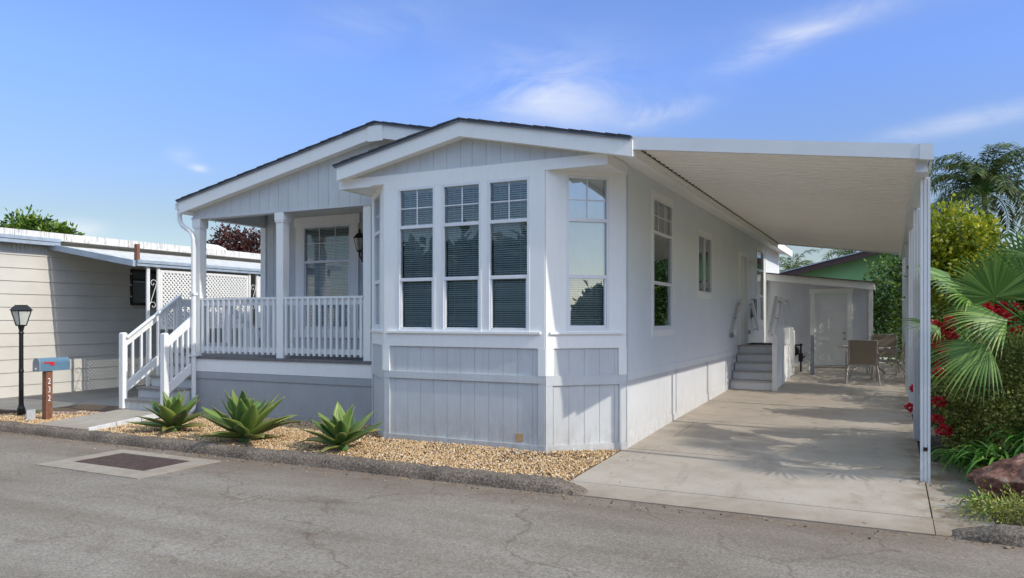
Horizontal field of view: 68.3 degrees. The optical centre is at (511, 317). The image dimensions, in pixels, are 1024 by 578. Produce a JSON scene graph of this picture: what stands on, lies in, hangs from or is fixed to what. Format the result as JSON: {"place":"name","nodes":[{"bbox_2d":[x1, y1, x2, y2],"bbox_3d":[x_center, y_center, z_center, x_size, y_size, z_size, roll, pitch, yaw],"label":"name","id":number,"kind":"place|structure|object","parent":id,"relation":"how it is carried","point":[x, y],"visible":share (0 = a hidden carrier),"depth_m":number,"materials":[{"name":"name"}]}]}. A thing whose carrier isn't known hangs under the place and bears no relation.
{"place":"outdoors","nodes":[
{"label":"outdoors","id":0,"kind":"place"},
{"bbox_2d":[0,384,151,409],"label":"neighbour driveway","id":1,"kind":"structure","parent":0,"point":[108,396],"depth_m":14.95,"materials":[{"name":"grey concrete"}]},
{"bbox_2d":[0,227,260,397],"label":"neighbour home","id":2,"kind":"object","parent":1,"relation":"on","point":[87,299],"visible":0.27,"depth_m":16.55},
{"bbox_2d":[130,269,155,305],"bbox_3d":[-8.799,-0.730,18.187,0.020,0.860,0.900,0,0,27],"label":"window","id":3,"kind":"structure","parent":2,"relation":"in","point":[137,278],"depth_m":18.03,"materials":[{"name":"black glass"}]},
{"bbox_2d":[206,244,225,249],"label":"roof dome","id":4,"kind":"structure","parent":2,"relation":"on","point":[211,246],"depth_m":21.39,"materials":[{"name":"white"}]},
{"bbox_2d":[36,409,160,429],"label":"walkway","id":5,"kind":"structure","parent":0,"point":[85,422],"depth_m":11.61,"materials":[{"name":"concrete"}]},
{"bbox_2d":[119,294,260,410],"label":"porch stairs","id":6,"kind":"structure","parent":5,"relation":"on","point":[172,379],"depth_m":12.65,"materials":[{"name":"paint"}]},
{"bbox_2d":[0,404,621,480],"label":"gravel","id":7,"kind":"structure","parent":0,"point":[293,430],"depth_m":9.16,"materials":[{"name":"beige gravel"}]},
{"bbox_2d":[0,409,36,413],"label":"timber edging","id":8,"kind":"object","parent":7,"relation":"on","point":[5,411],"visible":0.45,"depth_m":12.76,"materials":[{"name":"brown wood"}]},
{"bbox_2d":[10,305,32,415],"bbox_3d":[-8.082,0.718,12.432,0.250,1.865,0.250,0,0,27],"label":"lamp post","id":9,"kind":"object","parent":7,"relation":"on","point":[21,314],"visible":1,"depth_m":12.40,"materials":[{"name":"black metal"}]},
{"bbox_2d":[26,409,35,419],"bbox_3d":[-7.607,1.565,11.939,0.010,0.230,0.140,0,0,27],"label":"garden sign","id":10,"kind":"object","parent":7,"relation":"on","point":[30,414],"visible":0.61,"depth_m":11.94,"materials":[{"name":"white plastic"}]},
{"bbox_2d":[33,357,69,419],"bbox_3d":[-7.332,1.139,12.026,0.180,1.023,0.498,0,0,27],"label":"mailbox","id":11,"kind":"object","parent":7,"relation":"on","point":[47,367],"visible":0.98,"depth_m":11.93,"materials":[{"name":"paint"}]},
{"bbox_2d":[33,358,40,371],"bbox_3d":[-7.441,0.733,11.813,0.175,0.211,0.020,0,0,27],"label":"door","id":12,"kind":"structure","parent":11,"relation":"in","point":[36,362],"depth_m":11.80,"materials":[{"name":"grey paint"}]},
{"bbox_2d":[40,411,101,414],"bbox_3d":[-7.215,1.593,12.525,1.350,0.074,0.125,0,0,8],"label":"stone border","id":13,"kind":"object","parent":7,"relation":"on","point":[64,412],"visible":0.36,"depth_m":12.50,"materials":[{"name":"beige stone"}]},
{"bbox_2d":[87,414,158,430],"bbox_3d":[-5.789,1.565,11.395,0.035,0.144,1.380,0,0,21],"label":"edging board","id":14,"kind":"object","parent":7,"relation":"on","point":[123,422],"visible":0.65,"depth_m":11.28,"materials":[{"name":"white wood"}]},
{"bbox_2d":[128,390,205,431],"bbox_3d":[-4.802,1.320,10.630,1.007,0.633,0.924,0,0,22],"label":"agave","id":15,"kind":"object","parent":7,"relation":"on","point":[172,413],"visible":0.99,"depth_m":10.52,"materials":[{"name":"green plant"}]},
{"bbox_2d":[194,389,300,442],"bbox_3d":[-3.423,1.281,9.838,1.207,0.711,1.385,7,-8,-43],"label":"agave","id":16,"kind":"object","parent":7,"relation":"on","point":[245,423],"visible":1,"depth_m":9.64,"materials":[{"name":"green plant"}]},
{"bbox_2d":[141,426,376,453],"bbox_3d":[-3.342,1.558,9.892,4.113,0.052,0.880,0,0,27],"label":"leaf debris","id":17,"kind":"object","parent":7,"relation":"on","point":[257,438],"visible":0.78,"depth_m":9.84,"materials":[{"name":"brown plant"}]},
{"bbox_2d":[300,401,383,451],"bbox_3d":[-2.067,1.331,9.140,0.999,0.598,1.080,-6,8,-23],"label":"agave","id":18,"kind":"object","parent":7,"relation":"on","point":[341,430],"visible":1,"depth_m":9.10,"materials":[{"name":"green plant"}]},
{"bbox_2d":[175,117,791,452],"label":"manufactured house","id":19,"kind":"structure","parent":7,"relation":"on","point":[522,287],"depth_m":9.93,"materials":[{"name":"paint"}]},
{"bbox_2d":[303,224,349,329],"bbox_3d":[-3.191,-0.715,13.535,1.070,1.850,0.422,0,0,27],"label":"window","id":20,"kind":"structure","parent":19,"relation":"in","point":[326,248],"depth_m":13.50,"materials":[{"name":"glass"}]},
{"bbox_2d":[353,229,362,261],"bbox_3d":[-2.594,-1.240,12.883,0.212,0.560,0.245,0,0,27],"label":"wall lantern","id":21,"kind":"object","parent":19,"relation":"attached to","point":[358,238],"depth_m":12.82,"materials":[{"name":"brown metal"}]},
{"bbox_2d":[374,192,380,328],"bbox_3d":[-1.849,-0.785,10.540,0.477,1.870,0.409,0,0,31],"label":"window","id":22,"kind":"structure","parent":19,"relation":"in","point":[377,199],"depth_m":10.69,"materials":[{"name":"plastic"}]},
{"bbox_2d":[398,185,434,330],"bbox_3d":[-1.152,-0.760,9.982,0.580,1.880,0.422,0,0,27],"label":"window","id":23,"kind":"structure","parent":19,"relation":"in","point":[416,205],"depth_m":9.91,"materials":[{"name":"glass"}]},
{"bbox_2d":[441,181,480,331],"bbox_3d":[-0.548,-0.760,9.681,0.580,1.880,0.422,0,0,27],"label":"window","id":24,"kind":"structure","parent":19,"relation":"in","point":[460,202],"depth_m":9.61,"materials":[{"name":"glass"}]},
{"bbox_2d":[487,177,529,331],"bbox_3d":[0.045,-0.760,9.385,0.580,1.880,0.422,0,0,27],"label":"window","id":25,"kind":"structure","parent":19,"relation":"in","point":[508,200],"depth_m":9.31,"materials":[{"name":"glass"}]},
{"bbox_2d":[566,175,608,329],"bbox_3d":[0.860,-0.785,9.337,0.560,1.870,0.422,0,0,-17],"label":"window","id":26,"kind":"structure","parent":19,"relation":"in","point":[587,197],"depth_m":9.21,"materials":[{"name":"glass"}]},
{"bbox_2d":[653,196,672,329],"bbox_3d":[1.983,-0.750,10.900,0.422,1.840,1.040,0,0,27],"label":"window","id":27,"kind":"structure","parent":19,"relation":"in","point":[659,236],"depth_m":11.31,"materials":[{"name":"glass"}]},
{"bbox_2d":[698,233,711,293],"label":"window","id":28,"kind":"structure","parent":19,"relation":"in","point":[704,243],"depth_m":13.27,"materials":[{"name":"glass"}]},
{"bbox_2d":[741,257,744,343],"bbox_3d":[5.073,-0.390,16.746,0.057,1.940,0.940,0,0,27],"label":"door","id":29,"kind":"structure","parent":19,"relation":"in","point":[742,258],"depth_m":16.90,"materials":[{"name":"paint"}]},
{"bbox_2d":[749,258,756,265],"bbox_3d":[5.604,-1.290,17.554,0.167,0.180,0.140,0,0,27],"label":"wall lamp","id":30,"kind":"object","parent":19,"relation":"attached to","point":[753,261],"visible":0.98,"depth_m":17.50,"materials":[{"name":"black metal"}]},
{"bbox_2d":[751,299,756,316],"bbox_3d":[5.732,-0.235,17.881,0.098,0.430,0.280,0,0,27],"label":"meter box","id":31,"kind":"object","parent":19,"relation":"attached to","point":[755,302],"visible":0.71,"depth_m":17.77,"materials":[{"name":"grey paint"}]},
{"bbox_2d":[757,249,763,321],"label":"window","id":32,"kind":"structure","parent":19,"relation":"in","point":[760,254],"depth_m":19.20,"materials":[{"name":"glass"}]},
{"bbox_2d":[0,431,1023,577],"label":"street","id":33,"kind":"structure","parent":0,"point":[225,518],"depth_m":5.93,"materials":[{"name":"grey asphalt"}]},
{"bbox_2d":[35,449,220,478],"bbox_3d":[-4.484,1.721,8.845,1.760,0.058,1.110,0,0,27],"label":"utility cover","id":34,"kind":"object","parent":33,"relation":"on","point":[132,464],"visible":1,"depth_m":8.78,"materials":[{"name":"concrete"}]},
{"bbox_2d":[0,420,588,496],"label":"kerb","id":35,"kind":"structure","parent":33,"relation":"on","point":[538,483],"depth_m":8.61,"materials":[{"name":"concrete"}]},
{"bbox_2d":[20,422,643,501],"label":"stray pebbles","id":36,"kind":"object","parent":33,"relation":"on","point":[352,456],"visible":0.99,"depth_m":8.30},
{"bbox_2d":[11,434,1012,548],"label":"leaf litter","id":37,"kind":"object","parent":33,"relation":"on","point":[990,543],"visible":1,"depth_m":7.18,"materials":[{"name":"brown plant"}]},
{"bbox_2d":[951,524,1023,546],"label":"kerb","id":38,"kind":"structure","parent":33,"relation":"on","point":[1006,534],"depth_m":5.72,"materials":[{"name":"concrete"}]},
{"bbox_2d":[0,0,1023,271],"label":"sky","id":39,"kind":"structure","parent":0,"point":[113,113],"materials":[{"name":"blue"}]},
{"bbox_2d":[569,357,934,535],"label":"driveway","id":40,"kind":"structure","parent":0,"point":[826,445],"depth_m":8.63,"materials":[{"name":"concrete"}]},
{"bbox_2d":[730,296,794,390],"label":"side stairs","id":41,"kind":"structure","parent":40,"relation":"on","point":[765,367],"depth_m":15.71,"materials":[{"name":"paint"}]},
{"bbox_2d":[747,343,771,344],"bbox_3d":[5.527,0.567,16.631,0.550,0.023,0.700,0,0,27],"label":"doormat","id":42,"kind":"object","parent":41,"relation":"on","point":[759,343],"visible":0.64,"depth_m":16.43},
{"bbox_2d":[631,137,932,482],"bbox_3d":[5.356,-0.187,13.210,2.957,3.660,12.236,0,0,27],"label":"carport","id":43,"kind":"object","parent":40,"relation":"on","point":[864,196],"visible":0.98,"depth_m":9.61,"materials":[{"name":"metal"}]},
{"bbox_2d":[795,344,809,371],"bbox_3d":[6.978,0.985,18.293,0.475,0.730,0.130,0,0,27],"label":"gas meter","id":44,"kind":"object","parent":40,"relation":"on","point":[798,352],"visible":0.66,"depth_m":18.27,"materials":[{"name":"black metal"}]},
{"bbox_2d":[810,334,814,374],"bbox_3d":[6.999,0.890,17.585,0.085,1.020,0.080,0,0,27],"label":"bollard","id":45,"kind":"object","parent":40,"relation":"on","point":[812,354],"visible":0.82,"depth_m":17.56,"materials":[{"name":"grey paint"}]},
{"bbox_2d":[766,272,876,367],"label":"storage shed","id":46,"kind":"structure","parent":40,"relation":"on","point":[831,322],"depth_m":19.35,"materials":[{"name":"paint"}]},
{"bbox_2d":[815,294,846,364],"bbox_3d":[8.148,0.290,19.289,0.770,1.820,0.125,0,0,27],"label":"door","id":47,"kind":"structure","parent":46,"relation":"in","point":[830,309],"depth_m":19.31,"materials":[{"name":"paint"}]},
{"bbox_2d":[845,340,880,384],"bbox_3d":[7.360,0.915,15.874,0.662,0.929,0.750,0,0,23],"label":"patio chair","id":48,"kind":"object","parent":40,"relation":"on","point":[864,352],"visible":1,"depth_m":15.65,"materials":[{"name":"fabric"}]},
{"bbox_2d":[837,345,898,380],"bbox_3d":[7.821,0.984,16.605,1.228,0.718,1.228,0,0,27],"label":"patio table","id":49,"kind":"object","parent":40,"relation":"on","point":[879,347],"visible":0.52,"depth_m":16.45,"materials":[{"name":"beige glass"}]},
{"bbox_2d":[866,334,899,375],"bbox_3d":[8.602,0.842,17.512,0.662,0.929,0.750,0,0,30],"label":"patio chair","id":50,"kind":"object","parent":40,"relation":"on","point":[887,339],"visible":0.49,"depth_m":17.68,"materials":[{"name":"fabric"}]},
{"bbox_2d":[871,344,904,380],"bbox_3d":[8.209,0.888,16.288,0.750,0.929,0.662,0,0,37],"label":"patio chair","id":51,"kind":"object","parent":40,"relation":"on","point":[902,357],"visible":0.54,"depth_m":16.16,"materials":[{"name":"fabric"}]},
{"bbox_2d":[904,375,954,534],"bbox_3d":[6.269,1.472,14.921,3.735,0.496,18.900,0,0,27],"label":"driveway bed","id":52,"kind":"object","parent":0,"point":[937,442],"visible":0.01,"depth_m":9.40,"materials":[{"name":"soil"}]},
{"bbox_2d":[926,462,994,536],"bbox_3d":[4.147,1.694,7.073,0.442,0.190,2.832,0,0,27],"label":"pavement strip","id":53,"kind":"object","parent":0,"point":[947,523],"visible":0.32,"depth_m":6.86,"materials":[{"name":"concrete"}]},
{"bbox_2d":[930,369,1023,525],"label":"garden soil","id":54,"kind":"structure","parent":0,"point":[1009,522],"depth_m":6.43,"materials":[{"name":"brown soil"}]},
{"bbox_2d":[779,247,1017,357],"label":"green house","id":55,"kind":"structure","parent":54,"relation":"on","point":[853,266],"depth_m":28.23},
{"bbox_2d":[863,233,989,377],"bbox_3d":[9.720,-0.139,17.782,2.182,4.642,7.561,0,0,17],"label":"leafy hedge","id":56,"kind":"object","parent":54,"relation":"on","point":[893,288],"visible":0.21,"depth_m":19.86,"materials":[{"name":"green plant"}]},
{"bbox_2d":[930,445,977,472],"bbox_3d":[4.840,1.506,7.997,0.828,0.312,0.813,0,0,13],"label":"agapanthus","id":57,"kind":"object","parent":54,"relation":"on","point":[961,460],"visible":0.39,"depth_m":8.00,"materials":[{"name":"green plant"}]},
{"bbox_2d":[903,193,1011,338],"bbox_3d":[8.277,-0.436,13.868,2.061,3.691,2.608,0,0,27],"label":"yellow green tree","id":58,"kind":"object","parent":54,"relation":"on","point":[963,238],"visible":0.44,"depth_m":13.46,"materials":[{"name":"green plant"}]},
{"bbox_2d":[930,318,984,395],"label":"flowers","id":59,"kind":"object","parent":54,"relation":"on","point":[968,334],"visible":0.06,"depth_m":12.76,"materials":[{"name":"red plant"}]},
{"bbox_2d":[901,221,1023,403],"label":"fan palm","id":60,"kind":"object","parent":54,"relation":"on","point":[1004,278],"visible":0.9,"depth_m":7.84,"materials":[{"name":"green plant"}]},
{"bbox_2d":[904,298,1023,450],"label":"rose bush","id":61,"kind":"object","parent":54,"relation":"on","point":[998,309],"visible":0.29,"depth_m":8.96,"materials":[{"name":"red plant"}]},
{"bbox_2d":[930,438,1023,485],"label":"agapanthus","id":62,"kind":"object","parent":54,"relation":"on","point":[975,457],"visible":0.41,"depth_m":7.42,"materials":[{"name":"green plant"}]},
{"bbox_2d":[930,311,1023,453],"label":"leaved shrub","id":63,"kind":"object","parent":54,"relation":"on","point":[1000,410],"visible":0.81,"depth_m":8.11,"materials":[{"name":"green plant"}]},
{"bbox_2d":[933,479,1023,526],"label":"weeds","id":64,"kind":"object","parent":54,"relation":"on","point":[1018,514],"visible":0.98,"depth_m":6.21,"materials":[{"name":"green plant"}]},
{"bbox_2d":[949,493,1014,519],"bbox_3d":[4.059,1.621,6.485,0.509,0.182,0.565,0,0,-8],"label":"grass clump","id":65,"kind":"object","parent":54,"relation":"on","point":[986,508],"visible":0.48,"depth_m":6.47,"materials":[{"name":"green plant"}]},
{"bbox_2d":[961,440,1023,480],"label":"plant","id":66,"kind":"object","parent":54,"relation":"on","point":[983,464],"depth_m":7.28,"materials":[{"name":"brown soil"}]},
{"bbox_2d":[966,453,1023,498],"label":"boulder","id":67,"kind":"object","parent":54,"relation":"on","point":[997,475],"visible":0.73,"depth_m":6.80,"materials":[{"name":"brown stone"}]},
{"bbox_2d":[980,421,1023,454],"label":"agapanthus","id":68,"kind":"object","parent":54,"relation":"on","point":[1019,437],"visible":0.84,"depth_m":7.48,"materials":[{"name":"green plant"}]},
{"bbox_2d":[993,236,1023,339],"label":"screening shrub","id":69,"kind":"object","parent":54,"relation":"on","point":[1021,302],"visible":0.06,"depth_m":10.38,"materials":[{"name":"red plant"}]},
{"label":"ground","id":70,"kind":"structure","parent":0,"visible":0},
{"bbox_2d":[0,204,84,235],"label":"green tree","id":71,"kind":"object","parent":70,"relation":"on","point":[32,222],"visible":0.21,"depth_m":31.41,"materials":[{"name":"green plant"}]},
{"bbox_2d":[206,222,260,253],"bbox_3d":[-9.529,-1.027,28.036,5.277,5.280,3.522,0,0,27],"label":"purple leaf tree","id":72,"kind":"object","parent":70,"relation":"on","point":[244,244],"visible":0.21,"depth_m":27.72,"materials":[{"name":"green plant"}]},
{"bbox_2d":[779,248,819,271],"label":"feather palm","id":73,"kind":"object","parent":70,"relation":"on","point":[796,264],"visible":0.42,"depth_m":54.32,"materials":[{"name":"green plant"}]},
{"bbox_2d":[821,248,855,260],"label":"feather palm","id":74,"kind":"object","parent":70,"relation":"on","point":[834,251],"visible":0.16,"depth_m":56.50,"materials":[{"name":"green plant"}]},
{"bbox_2d":[928,142,1023,241],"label":"feather palm","id":75,"kind":"object","parent":70,"relation":"on","point":[982,178],"visible":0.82,"depth_m":38.50,"materials":[{"name":"green plant"}]}
]}

